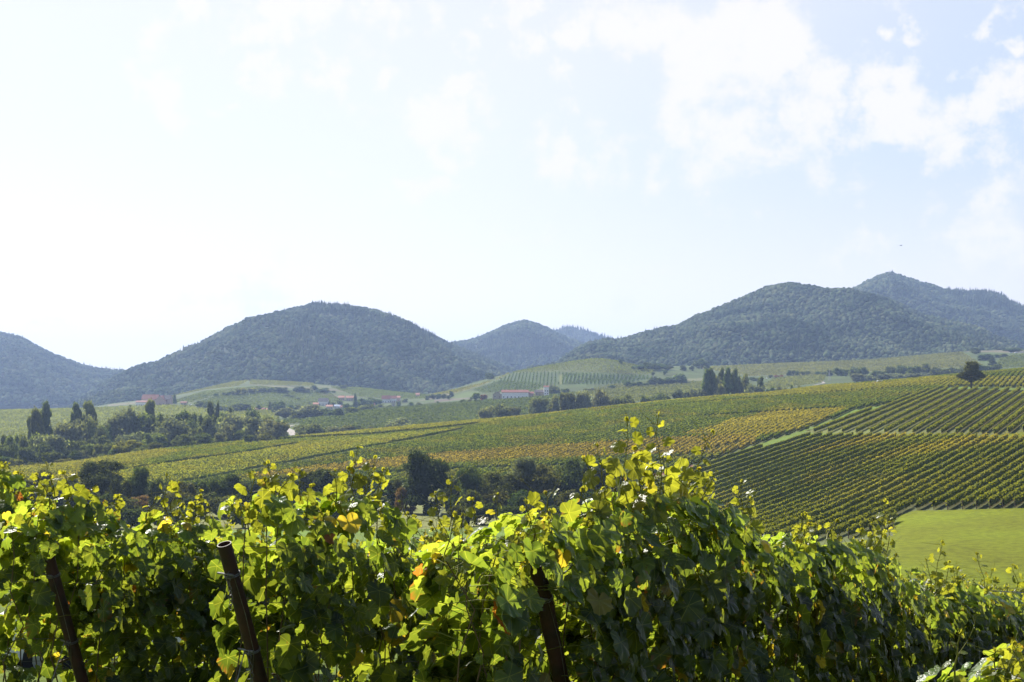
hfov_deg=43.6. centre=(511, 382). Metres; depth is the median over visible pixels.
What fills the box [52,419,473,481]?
vine row
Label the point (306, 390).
hedge tree
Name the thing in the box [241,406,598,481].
vine row
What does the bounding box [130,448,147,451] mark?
bush
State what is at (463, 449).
vine row
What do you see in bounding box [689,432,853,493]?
vine row
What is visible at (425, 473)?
belt tree
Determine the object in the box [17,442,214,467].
vine row
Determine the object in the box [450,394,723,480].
vine row
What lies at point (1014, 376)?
vine row
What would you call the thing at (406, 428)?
vine row
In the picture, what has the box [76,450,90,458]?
willow tree
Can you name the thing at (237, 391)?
hedge tree
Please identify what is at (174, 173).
sky
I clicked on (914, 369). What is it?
hollow tree
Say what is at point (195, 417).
broadleaf tree
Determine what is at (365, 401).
village tree
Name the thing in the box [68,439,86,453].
bush
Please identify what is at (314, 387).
hedge tree
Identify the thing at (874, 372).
hollow tree
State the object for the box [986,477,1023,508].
vine row
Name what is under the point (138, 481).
belt tree
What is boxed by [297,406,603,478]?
vine row
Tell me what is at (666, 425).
vine row
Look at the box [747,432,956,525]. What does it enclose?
vine row
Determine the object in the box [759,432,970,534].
vine row
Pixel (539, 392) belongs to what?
house
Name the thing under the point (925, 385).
vine row
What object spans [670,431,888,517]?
vine row
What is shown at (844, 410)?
vine row
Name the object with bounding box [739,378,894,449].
vine row
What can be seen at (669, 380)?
field tree
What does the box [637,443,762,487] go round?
vine row
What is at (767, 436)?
vine row
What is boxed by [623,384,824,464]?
vine row
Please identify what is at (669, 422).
vine row
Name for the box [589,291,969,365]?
hill
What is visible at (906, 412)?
vine row
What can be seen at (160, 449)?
vine row
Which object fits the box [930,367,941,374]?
hollow tree
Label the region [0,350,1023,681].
ground
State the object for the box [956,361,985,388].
lone tree
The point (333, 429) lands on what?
willow tree
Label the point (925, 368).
hollow tree
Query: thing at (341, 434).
vine row
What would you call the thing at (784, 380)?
vineyard
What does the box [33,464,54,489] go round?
belt tree
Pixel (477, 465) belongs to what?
vine row
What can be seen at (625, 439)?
vine row
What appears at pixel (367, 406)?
village tree
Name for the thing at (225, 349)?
hill
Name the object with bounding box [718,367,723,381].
poplar tree
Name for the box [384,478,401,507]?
belt tree
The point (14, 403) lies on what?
hill
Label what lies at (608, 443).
vine row
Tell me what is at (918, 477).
vine row
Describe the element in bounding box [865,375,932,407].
vine row
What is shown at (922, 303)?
hill
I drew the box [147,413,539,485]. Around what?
vine row
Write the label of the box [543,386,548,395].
house
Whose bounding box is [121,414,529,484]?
vine row
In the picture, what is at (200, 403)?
village tree
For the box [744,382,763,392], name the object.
willow bush
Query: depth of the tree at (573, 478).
360.42 m
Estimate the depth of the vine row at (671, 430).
531.91 m
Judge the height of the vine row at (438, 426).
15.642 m
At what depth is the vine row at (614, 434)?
523.09 m
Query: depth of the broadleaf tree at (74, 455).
588.60 m
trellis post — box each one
[42,555,88,681]
[217,541,267,681]
[529,563,570,681]
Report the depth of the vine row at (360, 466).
528.89 m
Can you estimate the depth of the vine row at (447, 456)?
540.09 m
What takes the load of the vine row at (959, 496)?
on the ground
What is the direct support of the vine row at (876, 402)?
on the ground
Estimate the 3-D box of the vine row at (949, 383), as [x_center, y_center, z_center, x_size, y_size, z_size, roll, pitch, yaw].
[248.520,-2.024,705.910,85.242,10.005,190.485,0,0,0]
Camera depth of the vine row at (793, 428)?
513.49 m
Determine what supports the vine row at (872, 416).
on the ground
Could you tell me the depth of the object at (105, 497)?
341.81 m
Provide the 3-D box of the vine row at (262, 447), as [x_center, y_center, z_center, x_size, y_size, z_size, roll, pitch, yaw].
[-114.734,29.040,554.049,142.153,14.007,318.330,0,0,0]
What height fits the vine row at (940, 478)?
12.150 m
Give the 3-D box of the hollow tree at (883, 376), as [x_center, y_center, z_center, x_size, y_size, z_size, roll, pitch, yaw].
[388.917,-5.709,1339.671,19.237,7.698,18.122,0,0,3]
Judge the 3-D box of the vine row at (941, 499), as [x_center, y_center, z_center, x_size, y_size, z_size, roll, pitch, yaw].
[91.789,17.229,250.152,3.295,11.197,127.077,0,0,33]
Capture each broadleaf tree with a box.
[0,434,6,448]
[3,433,21,459]
[19,431,30,464]
[67,450,82,460]
[80,443,94,456]
[82,416,97,442]
[92,443,104,457]
[93,422,107,457]
[98,424,113,442]
[103,442,114,454]
[130,411,147,434]
[137,412,163,433]
[140,432,167,448]
[175,409,188,421]
[186,411,197,424]
[186,415,201,445]
[191,426,202,444]
[192,433,215,444]
[198,414,211,426]
[201,414,219,437]
[215,411,226,432]
[241,434,255,442]
[244,407,264,426]
[257,431,274,441]
[262,414,274,421]
[292,422,328,435]
[338,425,352,430]
[350,424,361,429]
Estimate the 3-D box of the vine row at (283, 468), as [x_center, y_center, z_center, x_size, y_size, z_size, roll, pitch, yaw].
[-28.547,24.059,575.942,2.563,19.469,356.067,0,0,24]
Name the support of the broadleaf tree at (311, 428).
on the ground
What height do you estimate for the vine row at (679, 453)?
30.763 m
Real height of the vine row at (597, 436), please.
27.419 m
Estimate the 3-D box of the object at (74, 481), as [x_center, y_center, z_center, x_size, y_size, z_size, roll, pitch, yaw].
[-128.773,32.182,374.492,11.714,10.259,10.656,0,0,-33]
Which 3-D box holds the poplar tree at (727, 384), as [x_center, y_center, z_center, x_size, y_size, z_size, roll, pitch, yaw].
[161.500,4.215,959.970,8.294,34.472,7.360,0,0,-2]
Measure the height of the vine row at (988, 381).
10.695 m
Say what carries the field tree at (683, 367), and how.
on the ground
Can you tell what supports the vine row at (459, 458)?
on the ground
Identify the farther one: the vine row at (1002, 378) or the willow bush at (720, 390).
the willow bush at (720, 390)
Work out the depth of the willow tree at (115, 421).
736.50 m
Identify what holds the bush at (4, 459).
on the ground
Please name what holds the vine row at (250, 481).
on the ground
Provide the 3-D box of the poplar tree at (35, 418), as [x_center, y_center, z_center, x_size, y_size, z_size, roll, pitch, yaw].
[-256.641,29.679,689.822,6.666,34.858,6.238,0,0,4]
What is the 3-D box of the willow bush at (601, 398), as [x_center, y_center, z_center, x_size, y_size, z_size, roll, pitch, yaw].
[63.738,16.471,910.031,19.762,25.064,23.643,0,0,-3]
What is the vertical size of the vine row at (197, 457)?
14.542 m
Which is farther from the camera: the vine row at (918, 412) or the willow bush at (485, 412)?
the willow bush at (485, 412)
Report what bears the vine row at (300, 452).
on the ground
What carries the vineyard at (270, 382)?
on the ground
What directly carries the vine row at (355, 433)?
on the ground
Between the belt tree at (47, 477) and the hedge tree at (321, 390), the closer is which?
the belt tree at (47, 477)
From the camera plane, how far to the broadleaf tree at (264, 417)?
817.70 m
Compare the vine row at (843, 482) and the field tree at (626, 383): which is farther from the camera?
the field tree at (626, 383)
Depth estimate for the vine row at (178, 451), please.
551.64 m
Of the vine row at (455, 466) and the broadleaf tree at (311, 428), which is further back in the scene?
the broadleaf tree at (311, 428)
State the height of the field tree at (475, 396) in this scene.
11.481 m
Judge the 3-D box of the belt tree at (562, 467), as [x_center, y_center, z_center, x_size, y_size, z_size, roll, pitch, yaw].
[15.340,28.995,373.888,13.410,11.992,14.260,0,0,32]
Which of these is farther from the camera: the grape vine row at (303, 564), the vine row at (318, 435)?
the vine row at (318, 435)
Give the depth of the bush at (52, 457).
577.61 m
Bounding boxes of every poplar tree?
[26,415,31,462]
[30,406,40,434]
[39,411,44,434]
[41,399,52,435]
[72,401,83,421]
[82,400,93,422]
[92,404,97,428]
[144,397,155,417]
[207,400,214,417]
[215,400,219,424]
[701,367,710,394]
[708,367,716,395]
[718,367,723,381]
[722,366,732,393]
[730,367,737,393]
[757,376,764,390]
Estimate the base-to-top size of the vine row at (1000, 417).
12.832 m
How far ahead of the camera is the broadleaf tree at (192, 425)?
757.89 m
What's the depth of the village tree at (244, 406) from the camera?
1398.58 m
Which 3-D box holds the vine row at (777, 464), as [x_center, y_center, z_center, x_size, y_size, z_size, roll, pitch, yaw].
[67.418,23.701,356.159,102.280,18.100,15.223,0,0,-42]
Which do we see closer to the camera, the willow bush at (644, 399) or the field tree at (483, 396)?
the willow bush at (644, 399)
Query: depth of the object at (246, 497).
345.23 m
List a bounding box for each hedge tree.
[173,393,176,403]
[234,388,241,395]
[240,387,247,394]
[273,387,289,392]
[292,386,305,391]
[300,388,310,392]
[310,385,318,391]
[315,388,328,392]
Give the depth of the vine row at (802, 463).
342.58 m
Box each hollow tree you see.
[830,367,844,375]
[848,366,858,375]
[849,373,863,381]
[856,367,868,374]
[862,374,876,380]
[870,370,877,376]
[876,374,891,379]
[885,366,895,373]
[890,373,906,378]
[895,365,906,373]
[904,373,917,377]
[906,366,920,373]
[916,372,930,376]
[920,363,930,372]
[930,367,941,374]
[940,368,949,374]
[948,367,962,372]
[969,348,980,352]
[977,354,995,359]
[977,364,990,370]
[988,358,996,364]
[989,364,1001,369]
[1002,348,1023,351]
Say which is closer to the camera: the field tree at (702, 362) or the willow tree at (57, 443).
the willow tree at (57, 443)
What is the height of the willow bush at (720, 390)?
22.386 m
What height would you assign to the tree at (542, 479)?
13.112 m
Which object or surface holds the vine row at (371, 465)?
on the ground
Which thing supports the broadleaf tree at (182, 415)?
on the ground
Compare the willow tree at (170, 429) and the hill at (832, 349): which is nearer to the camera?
the willow tree at (170, 429)
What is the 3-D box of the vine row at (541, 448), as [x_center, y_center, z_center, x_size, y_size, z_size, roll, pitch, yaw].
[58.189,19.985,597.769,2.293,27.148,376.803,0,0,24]
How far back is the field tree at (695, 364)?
1712.92 m
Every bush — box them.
[0,444,16,458]
[0,455,11,465]
[8,458,23,465]
[16,446,38,464]
[28,432,47,454]
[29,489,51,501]
[34,442,54,462]
[41,451,61,462]
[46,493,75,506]
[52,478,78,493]
[54,458,71,461]
[60,439,71,459]
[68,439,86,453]
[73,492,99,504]
[87,435,110,445]
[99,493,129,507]
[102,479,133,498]
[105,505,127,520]
[108,449,122,454]
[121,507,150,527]
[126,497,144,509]
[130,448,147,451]
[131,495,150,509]
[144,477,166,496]
[146,442,162,449]
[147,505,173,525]
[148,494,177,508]
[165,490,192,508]
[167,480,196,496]
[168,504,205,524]
[171,434,192,446]
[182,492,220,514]
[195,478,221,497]
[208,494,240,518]
[226,430,244,441]
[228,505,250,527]
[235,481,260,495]
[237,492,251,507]
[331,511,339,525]
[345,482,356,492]
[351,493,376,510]
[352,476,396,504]
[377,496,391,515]
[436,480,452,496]
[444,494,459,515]
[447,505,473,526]
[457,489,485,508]
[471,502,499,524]
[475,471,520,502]
[476,405,494,418]
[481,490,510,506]
[491,403,514,417]
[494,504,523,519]
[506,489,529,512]
[508,406,520,415]
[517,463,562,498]
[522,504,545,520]
[527,397,549,413]
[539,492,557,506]
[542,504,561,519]
[548,395,560,411]
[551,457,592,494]
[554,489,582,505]
[559,390,577,410]
[575,390,591,408]
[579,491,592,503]
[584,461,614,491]
[591,389,614,406]
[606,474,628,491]
[611,393,634,404]
[640,394,651,401]
[650,393,670,400]
[670,388,689,398]
[689,387,708,396]
[713,383,725,394]
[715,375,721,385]
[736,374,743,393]
[740,373,748,392]
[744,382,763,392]
[776,384,787,389]
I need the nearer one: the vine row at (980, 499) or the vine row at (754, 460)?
the vine row at (980, 499)
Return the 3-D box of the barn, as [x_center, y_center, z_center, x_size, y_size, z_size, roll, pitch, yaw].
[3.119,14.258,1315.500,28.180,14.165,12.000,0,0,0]
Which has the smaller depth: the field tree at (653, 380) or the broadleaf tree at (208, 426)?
the broadleaf tree at (208, 426)
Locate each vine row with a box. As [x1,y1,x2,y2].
[0,453,932,681]
[0,456,1020,681]
[5,431,337,471]
[5,436,282,469]
[6,433,318,470]
[6,435,301,470]
[8,433,316,471]
[8,434,298,469]
[10,440,238,468]
[11,429,359,474]
[11,430,345,472]
[11,430,352,472]
[12,431,340,471]
[12,436,290,468]
[13,427,382,474]
[14,440,243,467]
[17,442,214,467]
[20,428,368,473]
[24,425,402,474]
[24,427,384,474]
[25,424,414,477]
[25,424,415,477]
[25,425,403,476]
[26,426,396,475]
[27,425,408,478]
[28,422,437,479]
[29,421,448,480]
[29,423,422,479]
[30,421,446,479]
[52,418,482,483]
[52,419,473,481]
[53,420,461,480]
[54,418,483,483]
[54,421,453,479]
[57,421,457,477]
[78,417,495,482]
[78,418,487,481]
[112,418,485,473]
[121,413,536,484]
[121,414,523,481]
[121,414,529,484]
[122,415,513,477]
[123,415,520,478]
[123,415,523,481]
[123,416,505,476]
[147,412,546,482]
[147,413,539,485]
[155,412,552,484]
[180,409,569,483]
[189,410,565,484]
[203,409,571,483]
[204,437,1023,681]
[218,407,590,481]
[225,408,585,481]
[235,410,563,473]
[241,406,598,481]
[246,406,600,484]
[279,405,608,480]
[281,405,612,480]
[297,404,623,479]
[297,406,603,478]
[332,403,631,472]
[333,403,630,476]
[335,402,640,476]
[337,401,647,477]
[350,401,649,476]
[351,400,658,477]
[367,399,669,477]
[383,399,668,477]
[384,398,679,479]
[385,398,678,479]
[391,397,686,482]
[398,397,691,482]
[398,404,1023,681]
[443,396,702,476]
[444,396,700,473]
[447,395,711,476]
[448,394,718,478]
[449,396,699,469]
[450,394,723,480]
[475,394,725,472]
[480,394,726,473]
[486,394,729,473]
[494,393,741,473]
[499,393,745,475]
[535,394,741,463]
[537,392,757,464]
[543,391,762,465]
[548,391,767,466]
[550,392,759,465]
[553,390,775,468]
[559,390,777,468]
[578,389,784,464]
[580,388,793,465]
[594,387,800,462]
[612,387,801,457]
[616,386,807,459]
[619,386,811,462]
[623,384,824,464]
[623,385,819,462]
[624,383,832,470]
[624,384,826,467]
[626,384,830,473]
[627,383,836,479]
[636,431,810,491]
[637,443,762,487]
[638,431,822,493]
[648,382,852,470]
[651,383,844,473]
[657,431,832,494]
[661,432,843,495]
[662,382,850,472]
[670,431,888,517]
[672,432,896,517]
[673,381,866,465]
[688,382,858,463]
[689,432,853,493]
[690,431,862,494]
[694,380,876,464]
[704,381,869,458]
[705,432,873,496]
[708,432,880,498]
[713,379,886,458]
[718,432,906,509]
[719,432,915,512]
[726,379,891,453]
[738,432,924,511]
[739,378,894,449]
[742,432,932,513]
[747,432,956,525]
[749,433,939,517]
[750,379,890,444]
[750,432,946,520]
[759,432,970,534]
[761,379,894,442]
[761,432,977,535]
[762,432,963,524]
[772,378,899,438]
[772,432,988,535]
[785,378,904,434]
[786,433,997,536]
[796,377,918,430]
[811,376,923,425]
[812,388,919,430]
[812,433,1009,538]
[825,434,1019,538]
[827,387,928,431]
[829,376,920,418]
[842,387,937,431]
[846,434,1023,538]
[855,386,947,432]
[856,375,925,408]
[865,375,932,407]
[868,385,958,431]
[868,440,1023,533]
[873,374,939,405]
[881,374,942,404]
[884,385,967,431]
[890,374,946,401]
[891,447,1023,529]
[898,385,978,432]
[911,373,953,393]
[911,386,988,432]
[916,590,1023,681]
[922,373,957,388]
[926,386,998,432]
[929,374,956,388]
[936,376,956,388]
[940,386,1009,433]
[943,378,958,386]
[945,455,1023,509]
[951,378,962,386]
[954,386,1021,431]
[960,462,1023,508]
[962,370,987,385]
[967,370,991,385]
[968,391,1023,433]
[973,369,997,386]
[973,469,1023,508]
[977,369,1001,386]
[980,398,1023,434]
[983,369,1005,385]
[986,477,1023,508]
[988,368,1012,386]
[992,405,1023,433]
[993,368,1015,386]
[999,367,1020,387]
[999,484,1023,507]
[1005,367,1023,386]
[1007,414,1023,432]
[1011,370,1023,386]
[1013,491,1023,507]
[1017,376,1023,386]
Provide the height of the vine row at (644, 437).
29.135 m
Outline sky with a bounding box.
[0,0,1023,369]
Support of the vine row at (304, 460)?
on the ground
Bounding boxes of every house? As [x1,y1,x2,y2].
[136,401,146,406]
[141,394,158,400]
[155,395,166,405]
[163,395,172,404]
[318,398,328,404]
[346,395,353,400]
[381,395,389,402]
[390,395,396,401]
[492,391,501,399]
[534,390,543,395]
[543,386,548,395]
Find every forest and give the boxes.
[0,272,1023,408]
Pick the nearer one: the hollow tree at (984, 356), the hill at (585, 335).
the hollow tree at (984, 356)
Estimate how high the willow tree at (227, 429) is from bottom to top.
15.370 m
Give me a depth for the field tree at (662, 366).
1634.73 m
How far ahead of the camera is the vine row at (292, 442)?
553.86 m
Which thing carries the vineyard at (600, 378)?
on the ground
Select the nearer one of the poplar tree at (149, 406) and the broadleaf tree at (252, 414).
the poplar tree at (149, 406)
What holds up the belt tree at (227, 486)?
on the ground
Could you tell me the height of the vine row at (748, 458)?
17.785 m
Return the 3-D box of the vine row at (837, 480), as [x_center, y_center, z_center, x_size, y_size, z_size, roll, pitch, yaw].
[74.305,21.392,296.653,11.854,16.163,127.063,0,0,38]
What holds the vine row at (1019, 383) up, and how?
on the ground
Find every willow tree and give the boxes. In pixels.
[32,433,69,456]
[53,419,85,442]
[72,414,93,440]
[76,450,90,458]
[104,414,123,440]
[111,440,143,452]
[112,405,140,435]
[113,433,126,444]
[120,431,144,447]
[151,413,190,447]
[211,432,226,442]
[215,409,247,433]
[223,424,236,440]
[240,416,263,441]
[254,418,289,439]
[324,426,338,431]
[384,417,411,426]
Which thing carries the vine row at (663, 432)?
on the ground
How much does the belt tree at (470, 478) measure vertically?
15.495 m
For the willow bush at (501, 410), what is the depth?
873.61 m
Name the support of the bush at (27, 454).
on the ground
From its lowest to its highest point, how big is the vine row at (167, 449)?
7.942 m
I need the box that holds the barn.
[501,390,528,398]
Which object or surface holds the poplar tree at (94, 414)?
on the ground
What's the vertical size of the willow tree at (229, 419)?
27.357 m
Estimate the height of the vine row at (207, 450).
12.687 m
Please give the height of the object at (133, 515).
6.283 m
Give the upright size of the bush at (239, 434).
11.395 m
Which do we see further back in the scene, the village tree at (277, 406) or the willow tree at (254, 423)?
the village tree at (277, 406)
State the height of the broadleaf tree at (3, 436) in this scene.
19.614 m
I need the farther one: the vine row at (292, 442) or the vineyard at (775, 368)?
the vineyard at (775, 368)
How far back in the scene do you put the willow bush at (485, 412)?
876.09 m
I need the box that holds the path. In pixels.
[287,425,295,434]
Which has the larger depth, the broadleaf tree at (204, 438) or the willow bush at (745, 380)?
the willow bush at (745, 380)
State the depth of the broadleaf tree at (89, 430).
712.76 m
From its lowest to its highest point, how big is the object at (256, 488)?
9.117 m
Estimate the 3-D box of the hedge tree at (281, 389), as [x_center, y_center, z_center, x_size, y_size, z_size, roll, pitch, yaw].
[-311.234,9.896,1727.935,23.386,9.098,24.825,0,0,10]
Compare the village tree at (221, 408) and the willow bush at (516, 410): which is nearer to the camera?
the willow bush at (516, 410)
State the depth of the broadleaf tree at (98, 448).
613.18 m
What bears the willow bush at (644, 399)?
on the ground
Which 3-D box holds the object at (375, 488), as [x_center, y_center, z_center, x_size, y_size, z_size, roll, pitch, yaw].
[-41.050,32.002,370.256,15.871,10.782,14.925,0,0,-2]
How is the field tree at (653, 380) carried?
on the ground
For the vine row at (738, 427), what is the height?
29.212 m
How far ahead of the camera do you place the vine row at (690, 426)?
540.31 m
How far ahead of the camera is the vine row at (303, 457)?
495.78 m
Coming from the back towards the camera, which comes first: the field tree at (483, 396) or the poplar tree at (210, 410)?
the field tree at (483, 396)
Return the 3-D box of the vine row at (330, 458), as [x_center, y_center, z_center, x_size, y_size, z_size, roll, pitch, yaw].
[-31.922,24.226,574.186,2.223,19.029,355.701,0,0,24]
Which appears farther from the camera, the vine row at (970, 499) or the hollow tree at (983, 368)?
the hollow tree at (983, 368)
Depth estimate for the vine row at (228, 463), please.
499.07 m
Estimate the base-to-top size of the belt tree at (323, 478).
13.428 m
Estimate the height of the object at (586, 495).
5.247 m
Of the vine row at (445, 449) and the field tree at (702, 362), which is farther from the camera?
the field tree at (702, 362)
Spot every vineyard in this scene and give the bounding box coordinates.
[0,404,278,444]
[172,380,248,395]
[177,385,274,401]
[192,390,342,407]
[249,379,313,385]
[283,391,575,429]
[331,386,429,398]
[428,372,508,395]
[475,380,542,392]
[499,371,650,389]
[513,358,653,373]
[562,372,651,383]
[575,380,701,400]
[703,351,982,375]
[764,374,825,388]
[993,353,1023,366]
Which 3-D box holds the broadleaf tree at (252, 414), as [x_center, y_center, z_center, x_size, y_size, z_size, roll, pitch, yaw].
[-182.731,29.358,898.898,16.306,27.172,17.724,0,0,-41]
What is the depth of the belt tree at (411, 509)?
356.65 m
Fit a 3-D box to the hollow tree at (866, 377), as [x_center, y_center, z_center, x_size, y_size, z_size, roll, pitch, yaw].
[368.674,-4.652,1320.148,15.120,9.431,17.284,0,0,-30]
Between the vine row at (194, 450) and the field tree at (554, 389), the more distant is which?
the field tree at (554, 389)
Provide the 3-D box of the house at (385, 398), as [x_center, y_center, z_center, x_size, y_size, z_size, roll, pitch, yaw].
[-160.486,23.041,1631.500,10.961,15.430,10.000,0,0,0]
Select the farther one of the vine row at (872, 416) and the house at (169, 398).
the house at (169, 398)
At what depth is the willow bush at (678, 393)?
958.03 m
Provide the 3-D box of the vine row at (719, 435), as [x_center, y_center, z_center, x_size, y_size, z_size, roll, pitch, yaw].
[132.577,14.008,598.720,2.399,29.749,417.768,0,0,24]
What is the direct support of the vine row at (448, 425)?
on the ground
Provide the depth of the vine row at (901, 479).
263.45 m
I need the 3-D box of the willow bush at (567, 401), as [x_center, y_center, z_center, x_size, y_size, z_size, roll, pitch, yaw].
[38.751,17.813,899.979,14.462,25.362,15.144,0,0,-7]
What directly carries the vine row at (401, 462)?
on the ground
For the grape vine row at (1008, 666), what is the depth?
5.07 m
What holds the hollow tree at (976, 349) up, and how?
on the ground
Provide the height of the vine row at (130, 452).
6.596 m
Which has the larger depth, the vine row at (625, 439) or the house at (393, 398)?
the house at (393, 398)
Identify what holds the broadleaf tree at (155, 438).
on the ground
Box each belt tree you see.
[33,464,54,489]
[69,458,125,495]
[127,465,148,496]
[216,472,241,499]
[298,469,315,491]
[313,467,343,497]
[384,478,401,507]
[394,486,417,513]
[400,449,450,514]
[442,476,462,498]
[456,462,482,497]
[480,471,501,486]
[505,456,536,492]
[549,462,569,474]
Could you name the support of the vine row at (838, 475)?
on the ground
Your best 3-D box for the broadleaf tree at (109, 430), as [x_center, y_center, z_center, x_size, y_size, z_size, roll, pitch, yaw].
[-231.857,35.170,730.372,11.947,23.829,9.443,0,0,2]
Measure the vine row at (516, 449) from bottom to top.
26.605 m
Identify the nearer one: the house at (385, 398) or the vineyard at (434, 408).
the vineyard at (434, 408)
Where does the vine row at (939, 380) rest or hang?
on the ground
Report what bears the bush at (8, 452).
on the ground
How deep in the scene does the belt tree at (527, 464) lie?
363.31 m
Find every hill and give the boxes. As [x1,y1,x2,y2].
[0,350,81,405]
[101,312,483,392]
[471,329,569,368]
[559,329,593,341]
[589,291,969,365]
[867,286,1022,340]
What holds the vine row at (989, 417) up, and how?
on the ground
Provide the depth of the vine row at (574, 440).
523.58 m
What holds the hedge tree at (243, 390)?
on the ground
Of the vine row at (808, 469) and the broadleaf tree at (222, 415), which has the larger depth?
the broadleaf tree at (222, 415)
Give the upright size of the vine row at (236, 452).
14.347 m
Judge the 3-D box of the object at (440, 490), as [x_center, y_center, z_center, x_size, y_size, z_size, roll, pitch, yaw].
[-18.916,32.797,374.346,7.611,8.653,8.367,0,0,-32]
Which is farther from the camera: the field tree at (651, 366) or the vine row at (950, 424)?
the field tree at (651, 366)
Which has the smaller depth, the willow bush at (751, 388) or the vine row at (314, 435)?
the vine row at (314, 435)
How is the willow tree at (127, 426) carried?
on the ground
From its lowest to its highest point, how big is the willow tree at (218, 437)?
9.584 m
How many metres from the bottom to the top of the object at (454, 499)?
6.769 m
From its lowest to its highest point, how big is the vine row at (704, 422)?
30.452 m
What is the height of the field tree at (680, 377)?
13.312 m
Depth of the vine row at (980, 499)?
230.10 m
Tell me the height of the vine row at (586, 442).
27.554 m
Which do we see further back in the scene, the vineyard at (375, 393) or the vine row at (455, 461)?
the vineyard at (375, 393)
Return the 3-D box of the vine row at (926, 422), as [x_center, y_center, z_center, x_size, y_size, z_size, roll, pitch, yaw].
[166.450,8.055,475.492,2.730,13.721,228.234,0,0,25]
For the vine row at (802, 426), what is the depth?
527.74 m
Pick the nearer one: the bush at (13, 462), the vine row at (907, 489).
the vine row at (907, 489)
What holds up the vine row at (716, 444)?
on the ground
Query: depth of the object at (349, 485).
366.98 m
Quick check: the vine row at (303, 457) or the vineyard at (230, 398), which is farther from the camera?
the vineyard at (230, 398)
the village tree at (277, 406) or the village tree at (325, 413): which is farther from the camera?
the village tree at (277, 406)
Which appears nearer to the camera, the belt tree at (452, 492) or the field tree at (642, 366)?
the belt tree at (452, 492)
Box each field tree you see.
[470,392,480,400]
[480,394,487,399]
[549,385,560,393]
[623,381,630,386]
[632,364,646,368]
[643,362,657,368]
[646,376,657,383]
[655,363,667,369]
[657,377,664,383]
[663,377,675,383]
[672,373,687,382]
[680,365,686,370]
[692,361,699,367]
[698,358,706,368]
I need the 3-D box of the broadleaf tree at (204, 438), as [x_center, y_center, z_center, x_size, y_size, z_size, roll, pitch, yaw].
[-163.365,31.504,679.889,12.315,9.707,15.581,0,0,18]
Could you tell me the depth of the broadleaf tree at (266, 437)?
718.06 m
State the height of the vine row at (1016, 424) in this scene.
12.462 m
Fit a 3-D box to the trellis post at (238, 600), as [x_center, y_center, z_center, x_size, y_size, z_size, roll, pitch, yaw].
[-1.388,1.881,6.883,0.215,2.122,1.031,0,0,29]
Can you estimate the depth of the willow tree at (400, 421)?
894.51 m
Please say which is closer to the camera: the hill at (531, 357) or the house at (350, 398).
the house at (350, 398)
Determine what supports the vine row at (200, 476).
on the ground
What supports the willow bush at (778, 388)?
on the ground
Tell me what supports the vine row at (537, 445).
on the ground
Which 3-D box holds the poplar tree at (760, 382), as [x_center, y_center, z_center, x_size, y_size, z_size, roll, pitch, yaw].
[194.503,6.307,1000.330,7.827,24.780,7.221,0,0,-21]
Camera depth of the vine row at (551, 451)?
513.79 m
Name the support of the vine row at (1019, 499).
on the ground
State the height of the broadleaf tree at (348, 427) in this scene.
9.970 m
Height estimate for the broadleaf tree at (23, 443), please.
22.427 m
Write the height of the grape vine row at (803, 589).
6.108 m
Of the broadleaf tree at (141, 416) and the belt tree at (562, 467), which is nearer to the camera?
the belt tree at (562, 467)
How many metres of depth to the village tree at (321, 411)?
1175.00 m
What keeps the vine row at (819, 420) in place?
on the ground
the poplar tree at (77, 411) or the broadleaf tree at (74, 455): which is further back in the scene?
the poplar tree at (77, 411)
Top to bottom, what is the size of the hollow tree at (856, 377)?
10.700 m
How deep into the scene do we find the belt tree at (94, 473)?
369.76 m
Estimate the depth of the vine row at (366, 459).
518.13 m
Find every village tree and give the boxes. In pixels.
[194,401,208,406]
[215,406,240,410]
[234,403,251,410]
[271,401,286,411]
[272,407,294,417]
[289,410,309,418]
[295,404,319,415]
[317,407,333,415]
[323,411,333,415]
[332,408,343,414]
[341,403,352,409]
[344,407,359,412]
[352,393,357,407]
[357,404,373,409]
[359,398,373,405]
[368,397,378,403]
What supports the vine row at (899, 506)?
on the ground
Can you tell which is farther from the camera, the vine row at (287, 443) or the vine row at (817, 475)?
the vine row at (287, 443)
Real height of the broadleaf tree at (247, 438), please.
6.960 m

